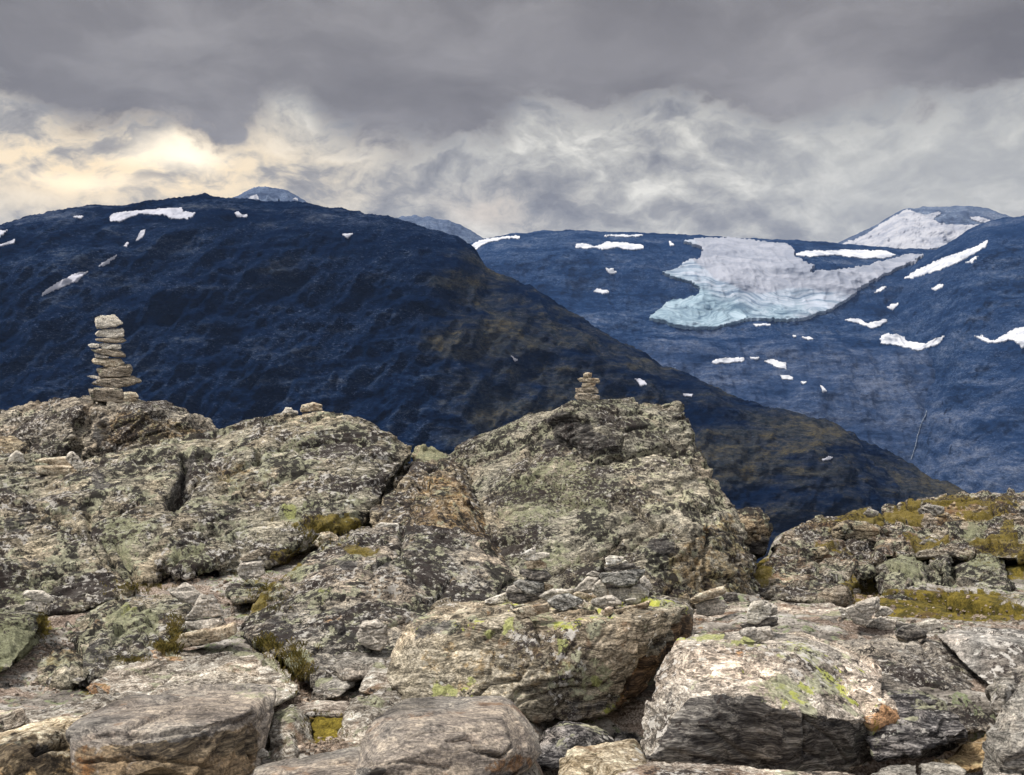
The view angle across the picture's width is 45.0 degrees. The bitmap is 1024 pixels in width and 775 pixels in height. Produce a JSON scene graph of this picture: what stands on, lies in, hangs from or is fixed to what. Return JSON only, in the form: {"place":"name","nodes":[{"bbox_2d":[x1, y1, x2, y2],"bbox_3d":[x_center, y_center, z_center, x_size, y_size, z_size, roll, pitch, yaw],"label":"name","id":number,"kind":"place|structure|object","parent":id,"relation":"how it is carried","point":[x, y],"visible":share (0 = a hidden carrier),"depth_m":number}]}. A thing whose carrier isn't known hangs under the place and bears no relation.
{"place":"outdoors","nodes":[
{"label":"outdoors","id":0,"kind":"place"},
{"bbox_2d":[232,186,305,202],"bbox_3d":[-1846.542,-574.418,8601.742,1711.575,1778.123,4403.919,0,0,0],"label":"dome mountain","id":1,"kind":"structure","parent":0,"point":[264,193],"depth_m":8801.32},
{"bbox_2d":[399,215,483,243],"bbox_3d":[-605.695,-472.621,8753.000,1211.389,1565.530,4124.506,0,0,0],"label":"distant mountain","id":2,"kind":"structure","parent":0,"point":[469,236],"depth_m":8779.99},
{"bbox_2d":[0,193,967,563],"bbox_3d":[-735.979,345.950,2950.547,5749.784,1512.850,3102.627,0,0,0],"label":"dark mountain","id":3,"kind":"structure","parent":0,"point":[408,333],"depth_m":2161.50},
{"bbox_2d":[42,271,87,295],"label":"snow patch","id":4,"kind":"object","parent":3,"relation":"on","point":[74,277],"visible":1,"depth_m":2250.98},
{"bbox_2d":[109,207,194,221],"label":"snow patch","id":5,"kind":"object","parent":3,"relation":"on","point":[175,213],"visible":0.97,"depth_m":2492.28},
{"bbox_2d":[0,491,1023,774],"bbox_3d":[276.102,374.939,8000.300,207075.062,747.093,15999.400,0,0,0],"label":"ground","id":6,"kind":"structure","parent":0,"point":[628,717],"depth_m":8.19},
{"bbox_2d":[0,609,44,671],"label":"boulder","id":7,"kind":"object","parent":6,"relation":"on","point":[19,636],"visible":0.93,"depth_m":7.85},
{"bbox_2d":[25,600,43,611],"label":"stone","id":8,"kind":"object","parent":7,"relation":"on","point":[30,605],"visible":0.99,"depth_m":8.10},
{"bbox_2d":[22,590,53,603],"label":"stone","id":9,"kind":"object","parent":8,"relation":"on","point":[40,596],"visible":0.98,"depth_m":8.10},
{"bbox_2d":[0,716,80,774],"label":"boulder","id":10,"kind":"object","parent":6,"relation":"on","point":[39,748],"visible":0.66,"depth_m":5.39},
{"bbox_2d":[0,687,171,732],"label":"rock slab","id":11,"kind":"object","parent":6,"relation":"on","point":[12,718],"visible":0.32,"depth_m":6.44},
{"bbox_2d":[0,395,217,460],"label":"rock outcrop","id":12,"kind":"object","parent":6,"relation":"on","point":[85,427],"visible":0.4,"depth_m":15.11},
{"bbox_2d":[88,387,123,402],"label":"stone","id":13,"kind":"object","parent":12,"relation":"on","point":[107,394],"visible":0.98,"depth_m":15.38},
{"bbox_2d":[92,376,141,387],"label":"stone","id":14,"kind":"object","parent":13,"relation":"on","point":[118,382],"visible":0.94,"depth_m":15.83},
{"bbox_2d":[97,364,132,377],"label":"stone","id":15,"kind":"object","parent":14,"relation":"on","point":[120,371],"visible":0.97,"depth_m":15.84},
{"bbox_2d":[91,358,124,367],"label":"stone","id":16,"kind":"object","parent":15,"relation":"on","point":[110,362],"visible":1,"depth_m":15.86},
{"bbox_2d":[91,348,125,356],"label":"stone","id":17,"kind":"object","parent":16,"relation":"on","point":[111,353],"visible":1,"depth_m":15.84},
{"bbox_2d":[99,343,120,349],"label":"stone","id":18,"kind":"object","parent":17,"relation":"on","point":[109,346],"visible":1,"depth_m":15.85},
{"bbox_2d":[95,337,126,343],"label":"stone","id":19,"kind":"object","parent":18,"relation":"on","point":[114,340],"visible":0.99,"depth_m":15.84},
{"bbox_2d":[95,328,124,337],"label":"stone","id":20,"kind":"object","parent":19,"relation":"on","point":[112,333],"visible":1,"depth_m":15.85},
{"bbox_2d":[95,314,122,328],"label":"stone","id":21,"kind":"object","parent":20,"relation":"on","point":[107,321],"visible":1,"depth_m":15.84},
{"bbox_2d":[33,593,191,689],"bbox_3d":[-2.774,1.810,8.831,0.962,0.562,3.247,0,0,-11],"label":"boulder","id":22,"kind":"object","parent":6,"relation":"on","point":[127,627],"visible":0.77,"depth_m":8.07},
{"bbox_2d":[169,582,201,604],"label":"stone","id":23,"kind":"object","parent":22,"relation":"on","point":[186,592],"visible":0.91,"depth_m":8.69},
{"bbox_2d":[65,683,275,774],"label":"rock slab","id":24,"kind":"object","parent":6,"relation":"on","point":[208,729],"visible":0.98,"depth_m":5.46},
{"bbox_2d":[86,645,299,707],"bbox_3d":[-2.025,1.807,7.576,1.133,0.347,2.270,0,0,-21],"label":"rock slab","id":25,"kind":"object","parent":6,"relation":"on","point":[231,664],"visible":0.63,"depth_m":7.32},
{"bbox_2d":[173,622,236,648],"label":"stone","id":26,"kind":"object","parent":25,"relation":"on","point":[201,637],"visible":0.88,"depth_m":7.83},
{"bbox_2d":[185,616,224,630],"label":"stone","id":27,"kind":"object","parent":26,"relation":"on","point":[208,623],"visible":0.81,"depth_m":8.00},
{"bbox_2d":[186,594,224,619],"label":"stone","id":28,"kind":"object","parent":27,"relation":"on","point":[205,605],"visible":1,"depth_m":8.00},
{"bbox_2d":[0,411,411,616],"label":"rock outcrop","id":29,"kind":"object","parent":6,"relation":"on","point":[187,507],"visible":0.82,"depth_m":11.00},
{"bbox_2d":[0,435,29,453],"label":"rock outcrop","id":30,"kind":"object","parent":29,"relation":"on","point":[10,444],"visible":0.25,"depth_m":14.28},
{"bbox_2d":[7,450,24,462],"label":"stone","id":31,"kind":"object","parent":29,"relation":"on","point":[16,455],"visible":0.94,"depth_m":13.33},
{"bbox_2d":[35,464,76,475],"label":"stone","id":32,"kind":"object","parent":29,"relation":"on","point":[57,469],"visible":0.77,"depth_m":12.34},
{"bbox_2d":[34,456,71,465],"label":"stone","id":33,"kind":"object","parent":32,"relation":"on","point":[62,460],"visible":0.72,"depth_m":12.40},
{"bbox_2d":[66,451,83,470],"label":"stone","id":34,"kind":"object","parent":29,"relation":"on","point":[74,459],"visible":1,"depth_m":12.07},
{"bbox_2d":[300,402,322,411],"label":"stone","id":35,"kind":"object","parent":29,"relation":"on","point":[311,406],"visible":1,"depth_m":13.06},
{"bbox_2d":[225,579,266,604],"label":"boulder","id":36,"kind":"object","parent":6,"relation":"on","point":[233,591],"visible":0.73,"depth_m":9.17},
{"bbox_2d":[237,559,264,580],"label":"stone","id":37,"kind":"object","parent":36,"relation":"on","point":[255,568],"visible":1,"depth_m":9.30},
{"bbox_2d":[240,547,265,560],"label":"stone","id":38,"kind":"object","parent":37,"relation":"on","point":[256,554],"visible":1,"depth_m":9.30},
{"bbox_2d":[269,704,312,761],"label":"boulder","id":39,"kind":"object","parent":6,"relation":"on","point":[284,725],"visible":0.7,"depth_m":6.09},
{"bbox_2d":[253,747,360,774],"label":"rock slab","id":40,"kind":"object","parent":6,"relation":"on","point":[344,761],"visible":0.79,"depth_m":5.37},
{"bbox_2d":[294,700,349,717],"bbox_3d":[-0.994,1.723,6.619,0.330,0.119,0.455,0,0,0],"label":"rock slab","id":41,"kind":"object","parent":6,"relation":"on","point":[335,707],"visible":0.75,"depth_m":6.48},
{"bbox_2d":[311,716,342,742],"bbox_3d":[-0.935,1.761,6.320,0.180,0.119,0.635,0,0,-8],"label":"moss cushion","id":42,"kind":"object","parent":6,"relation":"on","point":[324,727],"visible":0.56,"depth_m":6.26},
{"bbox_2d":[332,650,390,681],"bbox_3d":[-0.902,1.709,7.596,0.386,0.156,0.979,0,0,0],"label":"rock slab","id":43,"kind":"object","parent":6,"relation":"on","point":[351,665],"visible":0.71,"depth_m":7.40},
{"bbox_2d":[337,687,402,746],"bbox_3d":[-0.713,1.767,6.552,0.351,0.262,1.277,0,0,0],"label":"boulder","id":44,"kind":"object","parent":6,"relation":"on","point":[367,710],"visible":0.45,"depth_m":6.37},
{"bbox_2d":[359,656,391,694],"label":"boulder","id":45,"kind":"object","parent":6,"relation":"on","point":[375,679],"visible":0.48,"depth_m":7.04},
{"bbox_2d":[239,524,517,688],"bbox_3d":[-0.924,1.656,9.562,2.031,1.045,4.602,0,0,0],"label":"rock slab","id":46,"kind":"object","parent":6,"relation":"on","point":[396,580],"visible":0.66,"depth_m":8.85},
{"bbox_2d":[314,531,338,546],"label":"stone","id":47,"kind":"object","parent":46,"relation":"on","point":[325,536],"visible":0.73,"depth_m":10.05},
{"bbox_2d":[311,675,355,699],"bbox_3d":[-1.045,1.761,7.252,0.276,0.124,0.740,0,0,0],"label":"rock slab","id":48,"kind":"object","parent":46,"relation":"on","point":[332,686],"visible":0.97,"depth_m":7.08},
{"bbox_2d":[356,619,388,650],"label":"stone","id":49,"kind":"object","parent":46,"relation":"on","point":[372,634],"visible":1,"depth_m":7.54},
{"bbox_2d":[369,444,505,561],"bbox_3d":[-0.671,1.218,12.576,1.273,1.261,4.918,0,0,0],"label":"rock outcrop","id":50,"kind":"object","parent":6,"relation":"on","point":[432,486],"visible":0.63,"depth_m":11.12},
{"bbox_2d":[354,696,540,774],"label":"boulder","id":51,"kind":"object","parent":6,"relation":"on","point":[475,735],"visible":1,"depth_m":5.21},
{"bbox_2d":[31,514,1022,743],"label":"grass","id":52,"kind":"structure","parent":6,"relation":"on","point":[163,646],"depth_m":7.95},
{"bbox_2d":[386,590,694,722],"bbox_3d":[0.220,1.657,7.843,1.823,0.810,2.680,0,0,0],"label":"boulder","id":53,"kind":"object","parent":6,"relation":"on","point":[584,660],"visible":0.76,"depth_m":6.73},
{"bbox_2d":[485,592,507,604],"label":"stone","id":54,"kind":"object","parent":53,"relation":"on","point":[502,598],"visible":0.94,"depth_m":7.75},
{"bbox_2d":[505,593,526,603],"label":"stone","id":55,"kind":"object","parent":53,"relation":"on","point":[517,598],"visible":1,"depth_m":7.55},
{"bbox_2d":[512,602,549,618],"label":"stone","id":56,"kind":"object","parent":53,"relation":"on","point":[528,611],"visible":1,"depth_m":6.79},
{"bbox_2d":[524,592,542,601],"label":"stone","id":57,"kind":"object","parent":53,"relation":"on","point":[530,598],"visible":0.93,"depth_m":7.55},
{"bbox_2d":[513,579,543,595],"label":"stone","id":58,"kind":"object","parent":57,"relation":"on","point":[530,587],"visible":1,"depth_m":7.54},
{"bbox_2d":[519,569,551,581],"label":"stone","id":59,"kind":"object","parent":58,"relation":"on","point":[538,575],"visible":0.99,"depth_m":7.55},
{"bbox_2d":[524,559,546,568],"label":"stone","id":60,"kind":"object","parent":59,"relation":"on","point":[536,564],"visible":1,"depth_m":7.55},
{"bbox_2d":[521,552,549,560],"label":"stone","id":61,"kind":"object","parent":60,"relation":"on","point":[537,556],"visible":0.98,"depth_m":7.55},
{"bbox_2d":[538,588,573,600],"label":"stone","id":62,"kind":"object","parent":53,"relation":"on","point":[548,594],"visible":0.71,"depth_m":7.50},
{"bbox_2d":[547,593,582,610],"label":"stone","id":63,"kind":"object","parent":53,"relation":"on","point":[563,602],"visible":1,"depth_m":7.10},
{"bbox_2d":[573,576,598,592],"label":"stone","id":64,"kind":"object","parent":53,"relation":"on","point":[586,584],"visible":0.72,"depth_m":7.83},
{"bbox_2d":[592,580,607,596],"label":"stone","id":65,"kind":"object","parent":53,"relation":"on","point":[599,588],"visible":0.97,"depth_m":7.58},
{"bbox_2d":[591,595,621,608],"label":"stone","id":66,"kind":"object","parent":53,"relation":"on","point":[603,602],"visible":0.95,"depth_m":7.20},
{"bbox_2d":[607,584,648,604],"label":"stone","id":67,"kind":"object","parent":53,"relation":"on","point":[638,592],"visible":0.66,"depth_m":7.57},
{"bbox_2d":[599,569,644,586],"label":"stone","id":68,"kind":"object","parent":67,"relation":"on","point":[628,577],"visible":1,"depth_m":7.53},
{"bbox_2d":[604,563,636,570],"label":"stone","id":69,"kind":"object","parent":68,"relation":"on","point":[621,566],"visible":1,"depth_m":7.58},
{"bbox_2d":[605,555,623,566],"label":"stone","id":70,"kind":"object","parent":69,"relation":"on","point":[610,560],"visible":1,"depth_m":7.58},
{"bbox_2d":[614,600,650,612],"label":"stone","id":71,"kind":"object","parent":53,"relation":"on","point":[643,605],"visible":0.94,"depth_m":7.18},
{"bbox_2d":[537,721,614,771],"bbox_3d":[0.323,1.867,6.492,0.426,0.300,0.997,0,0,0],"label":"boulder","id":72,"kind":"object","parent":6,"relation":"on","point":[558,740],"visible":0.57,"depth_m":6.17},
{"bbox_2d":[450,397,759,607],"bbox_3d":[0.859,1.183,12.769,3.111,2.167,6.074,0,0,0],"label":"pointed rock","id":73,"kind":"object","parent":6,"relation":"on","point":[578,490],"visible":0.82,"depth_m":11.26},
{"bbox_2d":[574,393,599,400],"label":"stone","id":74,"kind":"object","parent":73,"relation":"on","point":[588,396],"visible":0.87,"depth_m":12.72},
{"bbox_2d":[614,731,643,742],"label":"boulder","id":75,"kind":"object","parent":6,"relation":"on","point":[622,735],"visible":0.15,"depth_m":6.73},
{"bbox_2d":[695,598,726,616],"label":"stone","id":76,"kind":"object","parent":6,"relation":"on","point":[712,607],"visible":0.98,"depth_m":8.30},
{"bbox_2d":[689,586,725,601],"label":"stone","id":77,"kind":"object","parent":76,"relation":"on","point":[712,593],"visible":1,"depth_m":8.24},
{"bbox_2d":[618,761,854,774],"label":"rock slab","id":78,"kind":"object","parent":6,"relation":"on","point":[665,768],"visible":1,"depth_m":5.40},
{"bbox_2d":[558,739,646,774],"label":"boulder","id":79,"kind":"object","parent":78,"relation":"on","point":[614,758],"visible":0.95,"depth_m":5.53},
{"bbox_2d":[737,507,772,558],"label":"boulder","id":80,"kind":"object","parent":6,"relation":"on","point":[757,524],"visible":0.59,"depth_m":13.99},
{"bbox_2d":[640,631,899,772],"bbox_3d":[1.482,1.723,6.688,1.202,0.827,2.315,0,0,19],"label":"boulder","id":81,"kind":"object","parent":6,"relation":"on","point":[798,701],"visible":0.92,"depth_m":5.91},
{"bbox_2d":[739,626,774,642],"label":"stone","id":82,"kind":"object","parent":81,"relation":"on","point":[760,634],"visible":1,"depth_m":6.34},
{"bbox_2d":[740,616,777,627],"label":"stone","id":83,"kind":"object","parent":81,"relation":"on","point":[770,621],"visible":0.63,"depth_m":6.68},
{"bbox_2d":[746,599,771,623],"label":"stone","id":84,"kind":"object","parent":83,"relation":"on","point":[761,612],"visible":1,"depth_m":6.66},
{"bbox_2d":[692,600,877,634],"bbox_3d":[1.871,1.774,8.708,1.969,0.427,2.648,0,0,0],"label":"rock slab","id":85,"kind":"object","parent":6,"relation":"on","point":[826,609],"visible":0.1,"depth_m":8.93},
{"bbox_2d":[721,592,739,601],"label":"stone","id":86,"kind":"object","parent":85,"relation":"on","point":[729,596],"visible":0.91,"depth_m":8.70},
{"bbox_2d":[755,507,891,607],"bbox_3d":[3.822,1.998,14.760,1.327,0.641,8.078,0,0,18],"label":"rock outcrop","id":87,"kind":"object","parent":6,"relation":"on","point":[839,572],"visible":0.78,"depth_m":12.91},
{"bbox_2d":[807,546,829,558],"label":"stone","id":88,"kind":"object","parent":87,"relation":"on","point":[819,552],"visible":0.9,"depth_m":13.37},
{"bbox_2d":[831,520,880,539],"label":"rock slab","id":89,"kind":"object","parent":87,"relation":"on","point":[848,529],"visible":0.9,"depth_m":14.56},
{"bbox_2d":[845,596,879,626],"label":"stone","id":90,"kind":"object","parent":6,"relation":"on","point":[861,613],"visible":1,"depth_m":7.99},
{"bbox_2d":[865,616,896,629],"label":"stone","id":91,"kind":"object","parent":6,"relation":"on","point":[881,623],"visible":1,"depth_m":8.17},
{"bbox_2d":[871,763,916,774],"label":"rock slab","id":92,"kind":"object","parent":6,"relation":"on","point":[900,769],"visible":1,"depth_m":5.58},
{"bbox_2d":[873,556,937,594],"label":"rock outcrop","id":93,"kind":"object","parent":6,"relation":"on","point":[902,572],"visible":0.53,"depth_m":12.69},
{"bbox_2d":[863,689,967,762],"bbox_3d":[2.124,1.772,6.485,0.496,0.345,1.436,0,0,18],"label":"rock slab","id":94,"kind":"object","parent":6,"relation":"on","point":[928,725],"visible":0.81,"depth_m":6.02},
{"bbox_2d":[836,633,995,732],"bbox_3d":[2.449,1.847,7.809,0.969,0.540,2.474,0,0,14],"label":"rock slab","id":95,"kind":"object","parent":6,"relation":"on","point":[917,664],"visible":0.4,"depth_m":7.25},
{"bbox_2d":[895,624,927,641],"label":"stone","id":96,"kind":"object","parent":95,"relation":"on","point":[908,632],"visible":1,"depth_m":7.80},
{"bbox_2d":[916,619,942,632],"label":"stone","id":97,"kind":"object","parent":6,"relation":"on","point":[933,626],"visible":0.82,"depth_m":8.14},
{"bbox_2d":[928,555,954,586],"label":"rock outcrop","id":98,"kind":"object","parent":6,"relation":"on","point":[940,566],"visible":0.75,"depth_m":12.97},
{"bbox_2d":[874,488,1023,564],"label":"rock outcrop","id":99,"kind":"object","parent":6,"relation":"on","point":[982,518],"visible":0.87,"depth_m":15.58},
{"bbox_2d":[918,504,944,515],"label":"boulder","id":100,"kind":"object","parent":99,"relation":"on","point":[934,510],"visible":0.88,"depth_m":16.71},
{"bbox_2d":[928,734,986,773],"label":"boulder","id":101,"kind":"object","parent":6,"relation":"on","point":[967,757],"visible":0.58,"depth_m":6.04},
{"bbox_2d":[919,762,966,774],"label":"rock slab","id":102,"kind":"object","parent":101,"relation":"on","point":[933,768],"visible":1,"depth_m":5.58},
{"bbox_2d":[950,553,1007,586],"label":"rock outcrop","id":103,"kind":"object","parent":6,"relation":"on","point":[966,574],"visible":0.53,"depth_m":13.17},
{"bbox_2d":[938,627,1023,684],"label":"boulder","id":104,"kind":"object","parent":6,"relation":"on","point":[986,655],"visible":0.88,"depth_m":7.29},
{"bbox_2d":[969,573,1016,591],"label":"boulder","id":105,"kind":"object","parent":6,"relation":"on","point":[1002,582],"visible":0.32,"depth_m":12.29},
{"bbox_2d":[985,677,1017,716],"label":"boulder","id":106,"kind":"object","parent":6,"relation":"on","point":[999,691],"visible":0.63,"depth_m":6.47},
{"bbox_2d":[982,682,1023,774],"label":"boulder","id":107,"kind":"object","parent":6,"relation":"on","point":[1003,746],"visible":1,"depth_m":5.32},
{"bbox_2d":[1006,666,1023,684],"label":"boulder","id":108,"kind":"object","parent":6,"relation":"on","point":[1016,674],"visible":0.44,"depth_m":6.63},
{"bbox_2d":[0,0,1023,242],"label":"sky","id":109,"kind":"structure","parent":0,"point":[804,120]},
{"bbox_2d":[470,229,934,466],"bbox_3d":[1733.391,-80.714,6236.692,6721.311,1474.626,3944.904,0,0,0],"label":"glacier mountain","id":110,"kind":"structure","parent":0,"point":[872,385],"depth_m":5363.04},
{"bbox_2d":[472,235,519,248],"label":"snow patch","id":111,"kind":"object","parent":110,"relation":"on","point":[478,244],"visible":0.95,"depth_m":6254.16},
{"bbox_2d":[575,241,643,249],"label":"snow patch","id":112,"kind":"object","parent":110,"relation":"on","point":[606,245],"visible":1,"depth_m":6042.93},
{"bbox_2d":[712,357,743,364],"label":"snow patch","id":113,"kind":"object","parent":110,"relation":"on","point":[729,360],"visible":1,"depth_m":5134.82},
{"bbox_2d":[649,236,923,330],"bbox_3d":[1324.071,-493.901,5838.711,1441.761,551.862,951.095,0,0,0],"label":"glacier","id":114,"kind":"object","parent":110,"relation":"on","point":[733,280],"visible":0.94,"depth_m":5772.33},
{"bbox_2d":[796,249,895,258],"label":"snow patch","id":115,"kind":"object","parent":110,"relation":"on","point":[865,254],"visible":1,"depth_m":6163.46},
{"bbox_2d":[845,318,886,328],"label":"snow patch","id":116,"kind":"object","parent":110,"relation":"on","point":[874,324],"visible":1,"depth_m":5550.17},
{"bbox_2d":[880,333,943,350],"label":"snow patch","id":117,"kind":"object","parent":110,"relation":"on","point":[894,339],"visible":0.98,"depth_m":5333.15},
{"bbox_2d":[838,205,1009,249],"bbox_3d":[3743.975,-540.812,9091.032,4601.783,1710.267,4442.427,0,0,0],"label":"snow mountain","id":118,"kind":"structure","parent":0,"point":[955,215],"depth_m":9213.93},
{"bbox_2d":[843,209,978,249],"bbox_3d":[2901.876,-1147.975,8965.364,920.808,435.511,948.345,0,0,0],"label":"snow patch","id":119,"kind":"object","parent":118,"relation":"on","point":[905,229],"visible":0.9,"depth_m":8819.16},
{"bbox_2d":[890,215,1023,493],"bbox_3d":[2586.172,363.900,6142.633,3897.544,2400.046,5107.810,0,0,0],"label":"mountain","id":120,"kind":"structure","parent":0,"point":[972,440],"depth_m":4983.55},
{"bbox_2d":[904,240,987,278],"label":"snow patch","id":121,"kind":"object","parent":120,"relation":"on","point":[941,263],"visible":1,"depth_m":5613.20},
{"bbox_2d":[974,327,1023,347],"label":"snow patch","id":122,"kind":"object","parent":120,"relation":"on","point":[1016,335],"visible":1,"depth_m":4922.27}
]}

